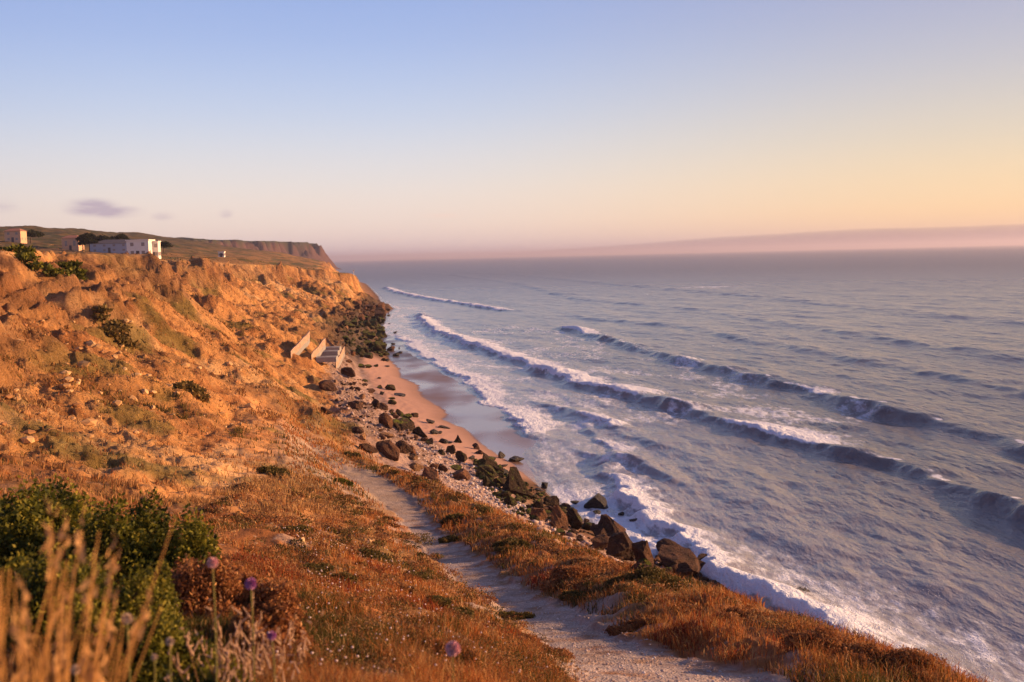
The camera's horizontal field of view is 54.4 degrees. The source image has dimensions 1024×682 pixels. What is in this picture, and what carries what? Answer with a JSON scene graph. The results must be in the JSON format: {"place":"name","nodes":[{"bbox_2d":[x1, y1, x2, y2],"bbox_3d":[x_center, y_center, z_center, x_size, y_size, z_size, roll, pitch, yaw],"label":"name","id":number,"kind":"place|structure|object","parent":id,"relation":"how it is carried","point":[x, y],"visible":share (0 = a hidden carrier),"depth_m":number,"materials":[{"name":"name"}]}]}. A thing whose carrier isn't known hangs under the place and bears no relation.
{"place":"outdoors","nodes":[
{"label":"outdoors","id":0,"kind":"place"},
{"bbox_2d":[0,225,956,681],"bbox_3d":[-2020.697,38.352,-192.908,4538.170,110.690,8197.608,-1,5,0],"label":"ground","id":1,"kind":"structure","parent":0,"point":[432,393],"depth_m":84.58,"materials":[{"name":"soil"}]},
{"bbox_2d":[4,228,26,242],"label":"house","id":2,"kind":"structure","parent":1,"relation":"on","point":[18,235],"depth_m":409.58,"materials":[{"name":"paint"}]},
{"bbox_2d":[26,229,44,242],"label":"pine tree","id":3,"kind":"object","parent":1,"relation":"on","point":[32,233],"visible":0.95,"depth_m":429.80,"materials":[{"name":"green plant"}]},
{"bbox_2d":[0,243,72,276],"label":"cliff scrub","id":4,"kind":"object","parent":1,"relation":"on","point":[25,253],"visible":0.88,"depth_m":101.95,"materials":[{"name":"green plant"}]},
{"bbox_2d":[0,471,140,576],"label":"green bush","id":5,"kind":"object","parent":1,"relation":"on","point":[23,518],"visible":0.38,"depth_m":10.51,"materials":[{"name":"green plant"}]},
{"bbox_2d":[56,260,87,280],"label":"cliff scrub","id":6,"kind":"object","parent":1,"relation":"on","point":[79,273],"visible":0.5,"depth_m":115.68,"materials":[{"name":"green plant"}]},
{"bbox_2d":[62,235,83,250],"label":"house","id":7,"kind":"structure","parent":1,"relation":"on","point":[69,242],"depth_m":400.70,"materials":[{"name":"paint"}]},
{"bbox_2d":[0,495,175,681],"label":"grass clump","id":8,"kind":"object","parent":1,"relation":"on","point":[58,659],"visible":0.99,"depth_m":2.29,"materials":[{"name":"plant"}]},
{"bbox_2d":[78,232,98,250],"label":"pine tree","id":9,"kind":"object","parent":1,"relation":"on","point":[85,238],"visible":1,"depth_m":387.91,"materials":[{"name":"green plant"}]},
{"bbox_2d":[0,537,187,666],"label":"green bush","id":10,"kind":"object","parent":1,"relation":"on","point":[35,582],"visible":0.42,"depth_m":6.41,"materials":[{"name":"green plant"}]},
{"bbox_2d":[90,239,126,253],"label":"house","id":11,"kind":"structure","parent":1,"relation":"on","point":[112,246],"depth_m":387.96,"materials":[{"name":"paint"}]},
{"bbox_2d":[89,303,140,348],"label":"cliff scrub","id":12,"kind":"object","parent":1,"relation":"on","point":[118,330],"visible":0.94,"depth_m":99.47,"materials":[{"name":"green plant"}]},
{"bbox_2d":[76,587,161,681],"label":"grass clump","id":13,"kind":"object","parent":1,"relation":"on","point":[92,675],"visible":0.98,"depth_m":2.30,"materials":[{"name":"plant"}]},
{"bbox_2d":[108,233,129,239],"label":"pine tree","id":14,"kind":"object","parent":1,"relation":"on","point":[122,236],"visible":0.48,"depth_m":434.26,"materials":[{"name":"green plant"}]},
{"bbox_2d":[121,613,132,681],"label":"round headed flower","id":15,"kind":"object","parent":1,"relation":"on","point":[128,619],"visible":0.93,"depth_m":3.81,"materials":[{"name":"beige plant"}]},
{"bbox_2d":[51,580,222,681],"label":"green bush","id":16,"kind":"object","parent":1,"relation":"on","point":[160,635],"visible":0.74,"depth_m":5.64,"materials":[{"name":"green plant"}]},
{"bbox_2d":[125,239,154,253],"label":"house","id":17,"kind":"structure","parent":1,"relation":"on","point":[140,246],"depth_m":307.73,"materials":[{"name":"paint"}]},
{"bbox_2d":[63,487,223,590],"bbox_3d":[-3.843,2.223,10.482,1.962,1.443,1.363,-1,5,0],"label":"green bush","id":18,"kind":"object","parent":1,"relation":"on","point":[147,540],"visible":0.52,"depth_m":10.24,"materials":[{"name":"green plant"}]},
{"bbox_2d":[152,241,160,258],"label":"house","id":19,"kind":"structure","parent":1,"relation":"on","point":[156,246],"depth_m":311.27,"materials":[{"name":"paint"}]},
{"bbox_2d":[158,551,179,612],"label":"shrub","id":20,"kind":"object","parent":1,"relation":"on","point":[166,568],"visible":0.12,"depth_m":8.62,"materials":[{"name":"green plant"}]},
{"bbox_2d":[165,637,173,681],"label":"round headed flower","id":21,"kind":"object","parent":1,"relation":"on","point":[169,641],"visible":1,"depth_m":3.87,"materials":[{"name":"beige plant"}]},
{"bbox_2d":[173,379,210,403],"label":"cliff scrub","id":22,"kind":"object","parent":1,"relation":"on","point":[195,389],"visible":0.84,"depth_m":78.16,"materials":[{"name":"green plant"}]},
{"bbox_2d":[0,244,385,538],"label":"slope scrub","id":23,"kind":"object","parent":1,"relation":"on","point":[263,486],"visible":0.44,"depth_m":55.70,"materials":[{"name":"plant"}]},
{"bbox_2d":[158,650,262,681],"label":"green bush","id":24,"kind":"object","parent":1,"relation":"on","point":[209,677],"visible":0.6,"depth_m":4.86,"materials":[{"name":"green plant"}]},
{"bbox_2d":[207,557,217,681],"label":"round headed flower","id":25,"kind":"object","parent":1,"relation":"on","point":[212,562],"visible":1,"depth_m":4.11,"materials":[{"name":"pink plant"}]},
{"bbox_2d":[164,620,280,681],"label":"dried weed","id":26,"kind":"object","parent":1,"relation":"on","point":[220,655],"visible":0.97,"depth_m":4.49,"materials":[{"name":"plant"}]},
{"bbox_2d":[186,599,278,681],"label":"dried weed","id":27,"kind":"object","parent":1,"relation":"on","point":[219,660],"visible":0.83,"depth_m":4.81,"materials":[{"name":"plant"}]},
{"bbox_2d":[169,552,307,625],"bbox_3d":[-2.639,2.406,9.381,1.140,0.911,1.234,3,6,39],"label":"heather mound","id":28,"kind":"object","parent":1,"relation":"on","point":[193,585],"visible":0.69,"depth_m":9.25,"materials":[{"name":"brown plant"}]},
{"bbox_2d":[227,481,252,492],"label":"shrub","id":29,"kind":"object","parent":1,"relation":"on","point":[239,485],"visible":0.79,"depth_m":46.46,"materials":[{"name":"brown plant"}]},
{"bbox_2d":[245,578,256,681],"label":"round headed flower","id":30,"kind":"object","parent":1,"relation":"on","point":[250,584],"visible":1,"depth_m":4.35,"materials":[{"name":"purple plant"}]},
{"bbox_2d":[184,593,322,681],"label":"dried weed","id":31,"kind":"object","parent":1,"relation":"on","point":[248,642],"visible":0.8,"depth_m":5.10,"materials":[{"name":"plant"}]},
{"bbox_2d":[214,641,299,681],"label":"dried weed","id":32,"kind":"object","parent":1,"relation":"on","point":[250,675],"visible":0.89,"depth_m":4.66,"materials":[{"name":"plant"}]},
{"bbox_2d":[228,614,305,681],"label":"dried weed","id":33,"kind":"object","parent":1,"relation":"on","point":[269,656],"visible":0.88,"depth_m":4.93,"materials":[{"name":"plant"}]},
{"bbox_2d":[267,631,275,681],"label":"round headed flower","id":34,"kind":"object","parent":1,"relation":"on","point":[271,635],"visible":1,"depth_m":4.38,"materials":[{"name":"purple plant"}]},
{"bbox_2d":[227,599,316,649],"bbox_3d":[-1.785,2.133,7.365,0.538,0.488,0.751,0,5,15],"label":"heather mound","id":35,"kind":"object","parent":1,"relation":"on","point":[274,617],"visible":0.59,"depth_m":7.23,"materials":[{"name":"brown plant"}]},
{"bbox_2d":[256,464,290,477],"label":"shrub","id":36,"kind":"object","parent":1,"relation":"on","point":[273,470],"visible":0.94,"depth_m":52.91,"materials":[{"name":"green plant"}]},
{"bbox_2d":[239,641,317,666],"bbox_3d":[-1.650,2.214,6.987,0.556,0.227,0.411,-3,5,-19],"label":"shrub","id":37,"kind":"object","parent":1,"relation":"on","point":[275,643],"visible":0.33,"depth_m":6.96,"materials":[{"name":"brown plant"}]},
{"bbox_2d":[255,626,310,681],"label":"dried weed","id":38,"kind":"object","parent":1,"relation":"on","point":[279,643],"visible":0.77,"depth_m":5.09,"materials":[{"name":"plant"}]},
{"bbox_2d":[280,524,315,535],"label":"shrub","id":39,"kind":"object","parent":1,"relation":"on","point":[302,527],"visible":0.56,"depth_m":32.76,"materials":[{"name":"green plant"}]},
{"bbox_2d":[290,331,309,357],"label":"concrete wall","id":40,"kind":"structure","parent":1,"relation":"on","point":[300,346],"depth_m":167.19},
{"bbox_2d":[311,338,325,359],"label":"concrete wall","id":41,"kind":"structure","parent":1,"relation":"on","point":[319,350],"depth_m":171.57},
{"bbox_2d":[316,356,337,362],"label":"concrete step","id":42,"kind":"object","parent":1,"relation":"on","point":[319,359],"visible":1,"depth_m":167.81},
{"bbox_2d":[318,380,337,390],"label":"boulder","id":43,"kind":"object","parent":1,"relation":"on","point":[328,385],"visible":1,"depth_m":142.84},
{"bbox_2d":[300,562,357,584],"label":"shrub","id":44,"kind":"object","parent":1,"relation":"on","point":[322,566],"visible":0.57,"depth_m":18.23,"materials":[{"name":"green plant"}]},
{"bbox_2d":[320,350,339,355],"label":"concrete step","id":45,"kind":"object","parent":1,"relation":"on","point":[330,352],"visible":0.79,"depth_m":178.32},
{"bbox_2d":[335,346,344,367],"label":"concrete wall","id":46,"kind":"structure","parent":1,"relation":"on","point":[341,356],"depth_m":183.92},
{"bbox_2d":[321,523,361,536],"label":"shrub","id":47,"kind":"object","parent":1,"relation":"on","point":[338,527],"visible":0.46,"depth_m":36.77,"materials":[{"name":"brown plant"}]},
{"bbox_2d":[334,478,353,486],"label":"shrub","id":48,"kind":"object","parent":1,"relation":"on","point":[344,480],"visible":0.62,"depth_m":59.94,"materials":[{"name":"green plant"}]},
{"bbox_2d":[341,367,355,376],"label":"boulder","id":49,"kind":"object","parent":1,"relation":"on","point":[349,371],"visible":1,"depth_m":172.70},
{"bbox_2d":[343,451,366,457],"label":"shrub","id":50,"kind":"object","parent":1,"relation":"on","point":[355,454],"visible":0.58,"depth_m":81.03,"materials":[{"name":"green plant"}]},
{"bbox_2d":[348,401,363,408],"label":"boulder","id":51,"kind":"object","parent":1,"relation":"on","point":[352,405],"visible":0.94,"depth_m":134.47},
{"bbox_2d":[328,610,395,626],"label":"shrub","id":52,"kind":"object","parent":1,"relation":"on","point":[375,615],"visible":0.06,"depth_m":11.29,"materials":[{"name":"brown plant"}]},
{"bbox_2d":[359,443,377,452],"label":"boulder","id":53,"kind":"object","parent":1,"relation":"on","point":[366,447],"visible":0.92,"depth_m":92.95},
{"bbox_2d":[355,547,396,561],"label":"shrub","id":54,"kind":"object","parent":1,"relation":"on","point":[364,551],"visible":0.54,"depth_m":31.07,"materials":[{"name":"green plant"}]},
{"bbox_2d":[379,413,392,428],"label":"boulder","id":55,"kind":"object","parent":1,"relation":"on","point":[385,419],"visible":1,"depth_m":123.65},
{"bbox_2d":[0,285,773,681],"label":"rubble","id":56,"kind":"object","parent":1,"relation":"on","point":[76,405],"visible":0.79,"depth_m":50.83,"materials":[{"name":"stone"}]},
{"bbox_2d":[226,525,547,672],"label":"flowers","id":57,"kind":"object","parent":1,"relation":"on","point":[277,651],"visible":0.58,"depth_m":11.03,"materials":[{"name":"white plant"}]},
{"bbox_2d":[376,440,399,460],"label":"boulder","id":58,"kind":"object","parent":1,"relation":"on","point":[389,449],"visible":0.94,"depth_m":94.97,"materials":[{"name":"stone"}]},
{"bbox_2d":[380,573,417,592],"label":"shrub","id":59,"kind":"object","parent":1,"relation":"on","point":[399,581],"visible":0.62,"depth_m":19.77,"materials":[{"name":"brown plant"}]},
{"bbox_2d":[392,417,414,431],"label":"boulder","id":60,"kind":"object","parent":1,"relation":"on","point":[405,423],"visible":0.86,"depth_m":125.58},
{"bbox_2d":[395,440,412,453],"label":"boulder","id":61,"kind":"object","parent":1,"relation":"on","point":[404,447],"visible":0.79,"depth_m":98.90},
{"bbox_2d":[410,462,423,470],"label":"boulder","id":62,"kind":"object","parent":1,"relation":"on","point":[414,466],"visible":0.92,"depth_m":90.74,"materials":[{"name":"beige stone"}]},
{"bbox_2d":[404,570,433,580],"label":"shrub","id":63,"kind":"object","parent":1,"relation":"on","point":[421,573],"visible":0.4,"depth_m":24.40,"materials":[{"name":"green plant"}]},
{"bbox_2d":[412,426,427,436],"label":"boulder","id":64,"kind":"object","parent":1,"relation":"on","point":[418,430],"visible":0.97,"depth_m":124.53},
{"bbox_2d":[422,466,438,479],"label":"boulder","id":65,"kind":"object","parent":1,"relation":"on","point":[431,473],"visible":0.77,"depth_m":88.33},
{"bbox_2d":[398,624,478,665],"bbox_3d":[-0.737,2.998,9.851,0.805,0.398,0.743,2,6,34],"label":"shrub","id":66,"kind":"object","parent":1,"relation":"on","point":[441,644],"visible":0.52,"depth_m":9.75,"materials":[{"name":"brown plant"}]},
{"bbox_2d":[422,595,476,621],"bbox_3d":[-1.174,4.952,18.517,1.006,0.567,1.022,-1,5,0],"label":"shrub","id":67,"kind":"object","parent":1,"relation":"on","point":[441,600],"visible":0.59,"depth_m":18.33,"materials":[{"name":"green plant"}]},
{"bbox_2d":[437,534,461,543],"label":"shrub","id":68,"kind":"object","parent":1,"relation":"on","point":[449,538],"visible":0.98,"depth_m":44.88,"materials":[{"name":"green plant"}]},
{"bbox_2d":[445,641,460,681],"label":"round headed flower","id":69,"kind":"object","parent":1,"relation":"on","point":[452,649],"visible":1,"depth_m":4.71,"materials":[{"name":"pink plant"}]},
{"bbox_2d":[439,512,466,525],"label":"shrub","id":70,"kind":"object","parent":1,"relation":"on","point":[450,517],"visible":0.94,"depth_m":50.03,"materials":[{"name":"green plant"}]},
{"bbox_2d":[341,316,566,524],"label":"weedy rubble","id":71,"kind":"object","parent":1,"relation":"on","point":[521,499],"visible":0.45,"depth_m":101.92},
{"bbox_2d":[452,468,470,480],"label":"boulder","id":72,"kind":"object","parent":1,"relation":"on","point":[461,474],"visible":0.94,"depth_m":94.54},
{"bbox_2d":[455,451,467,461],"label":"boulder","id":73,"kind":"object","parent":1,"relation":"on","point":[461,456],"visible":0.95,"depth_m":111.35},
{"bbox_2d":[475,465,496,478],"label":"boulder","id":74,"kind":"object","parent":1,"relation":"on","point":[489,471],"visible":0.73,"depth_m":102.33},
{"bbox_2d":[482,453,497,467],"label":"boulder","id":75,"kind":"object","parent":1,"relation":"on","point":[490,460],"visible":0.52,"depth_m":110.47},
{"bbox_2d":[483,476,496,486],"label":"boulder","id":76,"kind":"object","parent":1,"relation":"on","point":[488,481],"visible":0.95,"depth_m":95.32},
{"bbox_2d":[329,372,664,568],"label":"pebbles","id":77,"kind":"object","parent":1,"relation":"on","point":[517,506],"visible":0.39,"depth_m":92.95,"materials":[{"name":"stone"}]},
{"bbox_2d":[0,249,998,681],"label":"dry grass","id":78,"kind":"structure","parent":1,"relation":"on","point":[678,629],"depth_m":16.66,"materials":[{"name":"plant"}]},
{"bbox_2d":[504,496,517,506],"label":"boulder","id":79,"kind":"object","parent":1,"relation":"on","point":[510,500],"visible":0.89,"depth_m":84.66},
{"bbox_2d":[489,536,535,553],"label":"shrub","id":80,"kind":"object","parent":1,"relation":"on","point":[499,546],"visible":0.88,"depth_m":38.88,"materials":[{"name":"green plant"}]},
{"bbox_2d":[494,610,535,619],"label":"shrub","id":81,"kind":"object","parent":1,"relation":"on","point":[527,615],"visible":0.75,"depth_m":23.33,"materials":[{"name":"green plant"}]},
{"bbox_2d":[502,466,532,498],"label":"boulder","id":82,"kind":"object","parent":1,"relation":"on","point":[514,484],"visible":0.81,"depth_m":95.83,"materials":[{"name":"stone"}]},
{"bbox_2d":[334,298,727,589],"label":"brown rubble","id":83,"kind":"object","parent":1,"relation":"on","point":[580,537],"visible":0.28,"depth_m":93.99,"materials":[{"name":"stone"}]},
{"bbox_2d":[532,496,544,508],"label":"boulder","id":84,"kind":"object","parent":1,"relation":"on","point":[538,503],"visible":0.78,"depth_m":89.94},
{"bbox_2d":[531,507,546,519],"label":"boulder","id":85,"kind":"object","parent":1,"relation":"on","point":[541,513],"visible":0.88,"depth_m":82.52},
{"bbox_2d":[505,633,575,661],"bbox_3d":[0.393,4.880,15.815,1.231,0.548,1.164,0,5,18],"label":"shrub","id":86,"kind":"object","parent":1,"relation":"on","point":[565,651],"visible":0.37,"depth_m":15.69,"materials":[{"name":"brown plant"}]},
{"bbox_2d":[543,496,559,505],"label":"boulder","id":87,"kind":"object","parent":1,"relation":"on","point":[551,500],"visible":0.93,"depth_m":96.16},
{"bbox_2d":[550,505,567,530],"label":"boulder","id":88,"kind":"object","parent":1,"relation":"on","point":[559,518],"visible":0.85,"depth_m":80.29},
{"bbox_2d":[539,564,588,591],"bbox_3d":[1.411,6.732,28.179,1.234,0.767,1.663,2,6,33],"label":"shrub","id":89,"kind":"object","parent":1,"relation":"on","point":[557,574],"visible":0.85,"depth_m":28.08,"materials":[{"name":"brown plant"}]},
{"bbox_2d":[566,507,582,529],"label":"boulder","id":90,"kind":"object","parent":1,"relation":"on","point":[575,521],"visible":0.92,"depth_m":83.91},
{"bbox_2d":[558,590,590,600],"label":"shrub","id":91,"kind":"object","parent":1,"relation":"on","point":[563,595],"visible":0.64,"depth_m":25.38,"materials":[{"name":"green plant"}]},
{"bbox_2d":[559,556,602,568],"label":"shrub","id":92,"kind":"object","parent":1,"relation":"on","point":[579,559],"visible":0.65,"depth_m":31.15,"materials":[{"name":"brown plant"}]},
{"bbox_2d":[590,524,607,536],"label":"boulder","id":93,"kind":"object","parent":1,"relation":"on","point":[596,529],"visible":0.69,"depth_m":84.69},
{"bbox_2d":[592,534,608,549],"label":"boulder","id":94,"kind":"object","parent":1,"relation":"on","point":[600,541],"visible":0.81,"depth_m":74.30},
{"bbox_2d":[598,514,625,533],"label":"boulder","id":95,"kind":"object","parent":1,"relation":"on","point":[608,523],"visible":0.82,"depth_m":89.38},
{"bbox_2d":[606,531,633,560],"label":"boulder","id":96,"kind":"object","parent":1,"relation":"on","point":[619,543],"visible":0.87,"depth_m":70.93,"materials":[{"name":"stone"}]},
{"bbox_2d":[603,615,663,635],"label":"shrub","id":97,"kind":"object","parent":1,"relation":"on","point":[616,630],"visible":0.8,"depth_m":19.57,"materials":[{"name":"brown plant"}]},
{"bbox_2d":[614,581,665,591],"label":"shrub","id":98,"kind":"object","parent":1,"relation":"on","point":[658,585],"visible":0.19,"depth_m":23.93,"materials":[{"name":"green plant"}]},
{"bbox_2d":[631,540,653,566],"bbox_3d":[3.714,6.028,27.932,0.497,0.832,0.674,-4,6,-32],"label":"boulder","id":99,"kind":"object","parent":1,"relation":"on","point":[640,549],"visible":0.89,"depth_m":27.88,"materials":[{"name":"stone"}]},
{"bbox_2d":[637,558,651,566],"bbox_3d":[3.646,6.184,27.593,0.404,0.323,0.409,-6,-2,-19],"label":"boulder","id":100,"kind":"object","parent":1,"relation":"on","point":[642,560],"visible":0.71,"depth_m":27.58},
{"bbox_2d":[601,565,688,589],"bbox_3d":[3.206,6.008,24.994,2.023,0.614,1.746,2,6,38],"label":"shrub","id":101,"kind":"object","parent":1,"relation":"on","point":[642,574],"visible":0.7,"depth_m":25.04,"materials":[{"name":"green plant"}]},
{"bbox_2d":[658,544,700,574],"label":"boulder","id":102,"kind":"object","parent":1,"relation":"on","point":[669,555],"visible":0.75,"depth_m":74.42,"materials":[{"name":"stone"}]},
{"bbox_2d":[676,562,692,577],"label":"boulder","id":103,"kind":"object","parent":1,"relation":"on","point":[684,569],"visible":0.84,"depth_m":71.45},
{"bbox_2d":[713,603,771,623],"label":"shrub","id":104,"kind":"object","parent":1,"relation":"on","point":[737,611],"visible":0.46,"depth_m":18.41,"materials":[{"name":"brown plant"}]},
{"bbox_2d":[780,622,863,667],"bbox_3d":[4.512,4.364,14.431,1.320,0.392,1.141,1,6,29],"label":"shrub","id":105,"kind":"object","parent":1,"relation":"on","point":[832,637],"visible":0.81,"depth_m":14.37,"materials":[{"name":"brown plant"}]},
{"bbox_2d":[830,639,948,681],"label":"shrub","id":106,"kind":"object","parent":1,"relation":"on","point":[870,649],"visible":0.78,"depth_m":13.93,"materials":[{"name":"brown plant"}]},
{"bbox_2d":[0,0,1023,260],"label":"sky","id":107,"kind":"structure","parent":0,"point":[357,130],"materials":[{"name":"blue"}]},
{"bbox_2d":[332,245,1023,681],"bbox_3d":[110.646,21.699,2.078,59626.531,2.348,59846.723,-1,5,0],"label":"sea","id":108,"kind":"structure","parent":0,"point":[836,421],"depth_m":161.29,"materials":[{"name":"liquid"}]},
{"bbox_2d":[584,493,607,508],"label":"boulder","id":109,"kind":"object","parent":108,"relation":"in","point":[598,501],"visible":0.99,"depth_m":98.27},
{"bbox_2d":[656,538,681,551],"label":"boulder","id":110,"kind":"object","parent":108,"relation":"in","point":[665,541],"visible":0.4,"depth_m":82.82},
{"bbox_2d":[679,521,1005,678],"bbox_3d":[23.420,16.870,71.428,15.283,2.818,35.666,-2,5,-13],"label":"sea spray","id":111,"kind":"object","parent":108,"relation":"on","point":[856,615],"visible":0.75,"depth_m":64.99,"materials":[{"name":"liquid"}]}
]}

